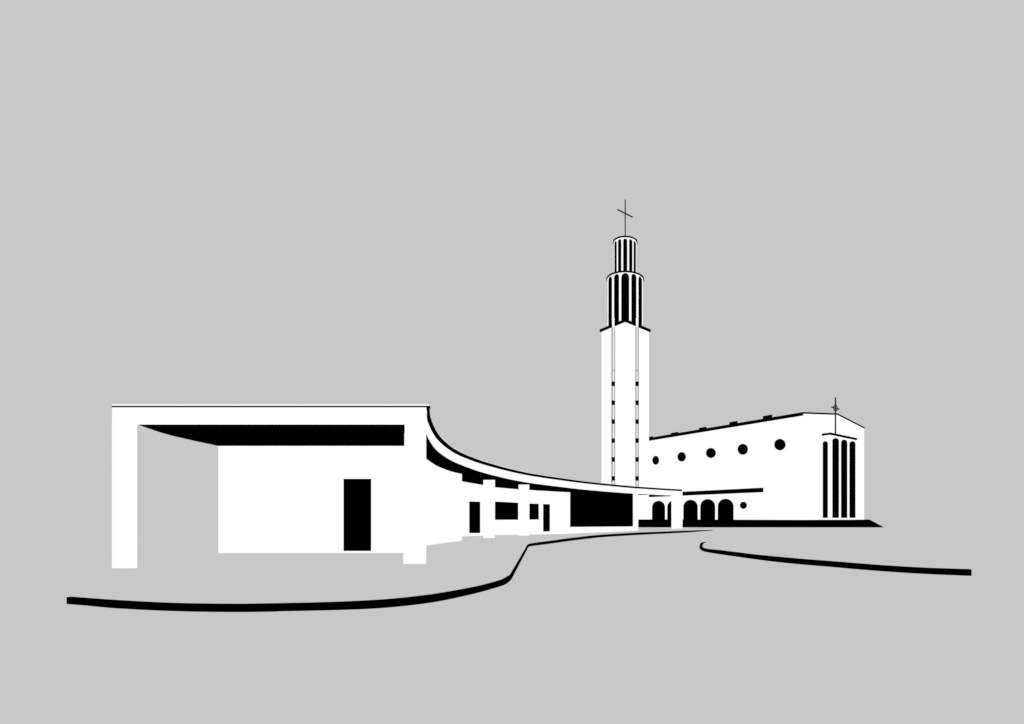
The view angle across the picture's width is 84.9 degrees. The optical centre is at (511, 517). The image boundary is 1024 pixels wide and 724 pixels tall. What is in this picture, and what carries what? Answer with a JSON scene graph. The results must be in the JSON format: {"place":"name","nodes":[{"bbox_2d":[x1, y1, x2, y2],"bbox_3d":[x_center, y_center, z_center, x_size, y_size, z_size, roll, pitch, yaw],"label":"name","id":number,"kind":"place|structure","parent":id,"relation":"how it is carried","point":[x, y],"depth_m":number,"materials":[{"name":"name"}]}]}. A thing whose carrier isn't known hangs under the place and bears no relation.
{"place":"outdoors","nodes":[
{"label":"outdoors","id":0,"kind":"place"},
{"bbox_2d":[205,541,467,558],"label":"pavement","id":1,"kind":"structure","parent":0,"point":[326,555],"depth_m":23.07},
{"bbox_2d":[112,404,681,567],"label":"arcade building","id":2,"kind":"structure","parent":0,"point":[408,482],"depth_m":22.86,"materials":[{"name":"white paint"}]},
{"bbox_2d":[344,479,370,550],"bbox_3d":[-6.310,-0.106,22.847,1.133,2.944,0.019,0,0,0],"label":"door","id":3,"kind":"structure","parent":2,"relation":"in","point":[357,492],"depth_m":22.84,"materials":[{"name":"black paint"}]},
{"bbox_2d":[469,501,479,532],"bbox_3d":[-3.144,-0.009,47.368,0.019,2.713,2.352,0,0,20],"label":"door","id":4,"kind":"structure","parent":2,"relation":"in","point":[474,507],"depth_m":47.28,"materials":[{"name":"black paint"}]},
{"bbox_2d":[495,502,517,519],"bbox_3d":[-0.545,-0.625,51.313,2.264,1.683,0.019,0,0,-10],"label":"window","id":5,"kind":"structure","parent":2,"relation":"in","point":[503,510],"depth_m":51.31,"materials":[{"name":"black paint"}]},
{"bbox_2d":[462,481,569,491],"bbox_3d":[0.066,-2.692,51.131,2.772,0.460,14.704,0,0,45],"label":"clerestory window","id":6,"kind":"structure","parent":2,"relation":"in","point":[556,489],"depth_m":52.90,"materials":[{"name":"black paint"}]},
{"bbox_2d":[529,504,538,519],"bbox_3d":[2.073,-0.551,52.480,1.000,1.507,0.019,0,0,-26],"label":"window","id":7,"kind":"structure","parent":2,"relation":"in","point":[533,508],"depth_m":52.44,"materials":[{"name":"black paint"}]},
{"bbox_2d":[543,504,549,530],"bbox_3d":[3.270,0.024,53.056,0.741,2.592,0.019,0,0,-26],"label":"door","id":8,"kind":"structure","parent":2,"relation":"in","point":[546,507],"depth_m":53.05,"materials":[{"name":"black paint"}]},
{"bbox_2d":[570,488,632,526],"bbox_3d":[10.052,-0.929,60.974,0.019,3.983,13.754,0,0,39],"label":"large window","id":9,"kind":"structure","parent":2,"relation":"in","point":[588,508],"depth_m":60.30,"materials":[{"name":"black paint"}]},
{"bbox_2d":[0,531,1023,723],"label":"road","id":10,"kind":"structure","parent":0,"point":[675,628],"depth_m":6.52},
{"bbox_2d":[0,518,1023,628],"bbox_3d":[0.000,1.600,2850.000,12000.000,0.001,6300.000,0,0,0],"label":"ground","id":11,"kind":"structure","parent":0,"point":[48,566],"depth_m":20.36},
{"bbox_2d":[66,530,711,611],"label":"kerb","id":12,"kind":"structure","parent":11,"relation":"on","point":[277,607],"depth_m":9.81,"materials":[{"name":"black paint"}]},
{"bbox_2d":[700,542,971,575],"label":"kerb","id":13,"kind":"structure","parent":11,"relation":"on","point":[921,570],"depth_m":17.52,"materials":[{"name":"black paint"}]},
{"bbox_2d":[0,0,1023,517],"label":"sky","id":14,"kind":"structure","parent":0,"point":[202,201],"materials":[{"name":"grey"}]},
{"bbox_2d":[600,199,650,518],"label":"bell tower","id":15,"kind":"structure","parent":0,"point":[625,396],"depth_m":120.95,"materials":[{"name":"white paint"}]},
{"bbox_2d":[665,528,685,529],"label":"pavement","id":16,"kind":"structure","parent":0,"point":[675,529],"depth_m":69.11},
{"bbox_2d":[649,397,864,519],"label":"church","id":17,"kind":"structure","parent":0,"point":[803,466],"depth_m":105.75,"materials":[{"name":"white paint"},{"name":"black paint"}]},
{"bbox_2d":[652,456,658,464],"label":"round window","id":18,"kind":"structure","parent":17,"relation":"in","point":[655,460],"depth_m":126.75,"materials":[{"name":"black paint"}]},
{"bbox_2d":[677,452,685,461],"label":"round window","id":19,"kind":"structure","parent":17,"relation":"in","point":[681,456],"depth_m":120.27,"materials":[{"name":"black paint"}]},
{"bbox_2d":[706,448,715,457],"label":"round window","id":20,"kind":"structure","parent":17,"relation":"in","point":[710,452],"depth_m":113.68,"materials":[{"name":"black paint"}]},
{"bbox_2d":[738,444,747,454],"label":"round window","id":21,"kind":"structure","parent":17,"relation":"in","point":[742,448],"depth_m":107.39,"materials":[{"name":"black paint"}]},
{"bbox_2d":[740,502,746,508],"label":"round window","id":22,"kind":"structure","parent":17,"relation":"in","point":[743,505],"depth_m":107.21,"materials":[{"name":"black paint"}]},
{"bbox_2d":[774,439,785,449],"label":"round window","id":23,"kind":"structure","parent":17,"relation":"in","point":[779,444],"depth_m":100.83,"materials":[{"name":"black paint"}]},
{"bbox_2d":[823,441,827,517],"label":"lancet window","id":24,"kind":"structure","parent":17,"relation":"in","point":[825,444],"depth_m":101.01,"materials":[{"name":"black paint"}]},
{"bbox_2d":[832,438,838,517],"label":"lancet window","id":25,"kind":"structure","parent":17,"relation":"in","point":[835,442],"depth_m":101.68,"materials":[{"name":"black paint"}]},
{"bbox_2d":[841,440,846,517],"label":"lancet window","id":26,"kind":"structure","parent":17,"relation":"in","point":[843,443],"depth_m":103.90,"materials":[{"name":"black paint"}]},
{"bbox_2d":[849,441,854,517],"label":"lancet window","id":27,"kind":"structure","parent":17,"relation":"in","point":[852,444],"depth_m":106.22,"materials":[{"name":"black paint"}]},
{"bbox_2d":[638,519,881,526],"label":"terrace","id":28,"kind":"structure","parent":0,"point":[748,523],"depth_m":90.63,"materials":[{"name":"black paint"}]}
]}

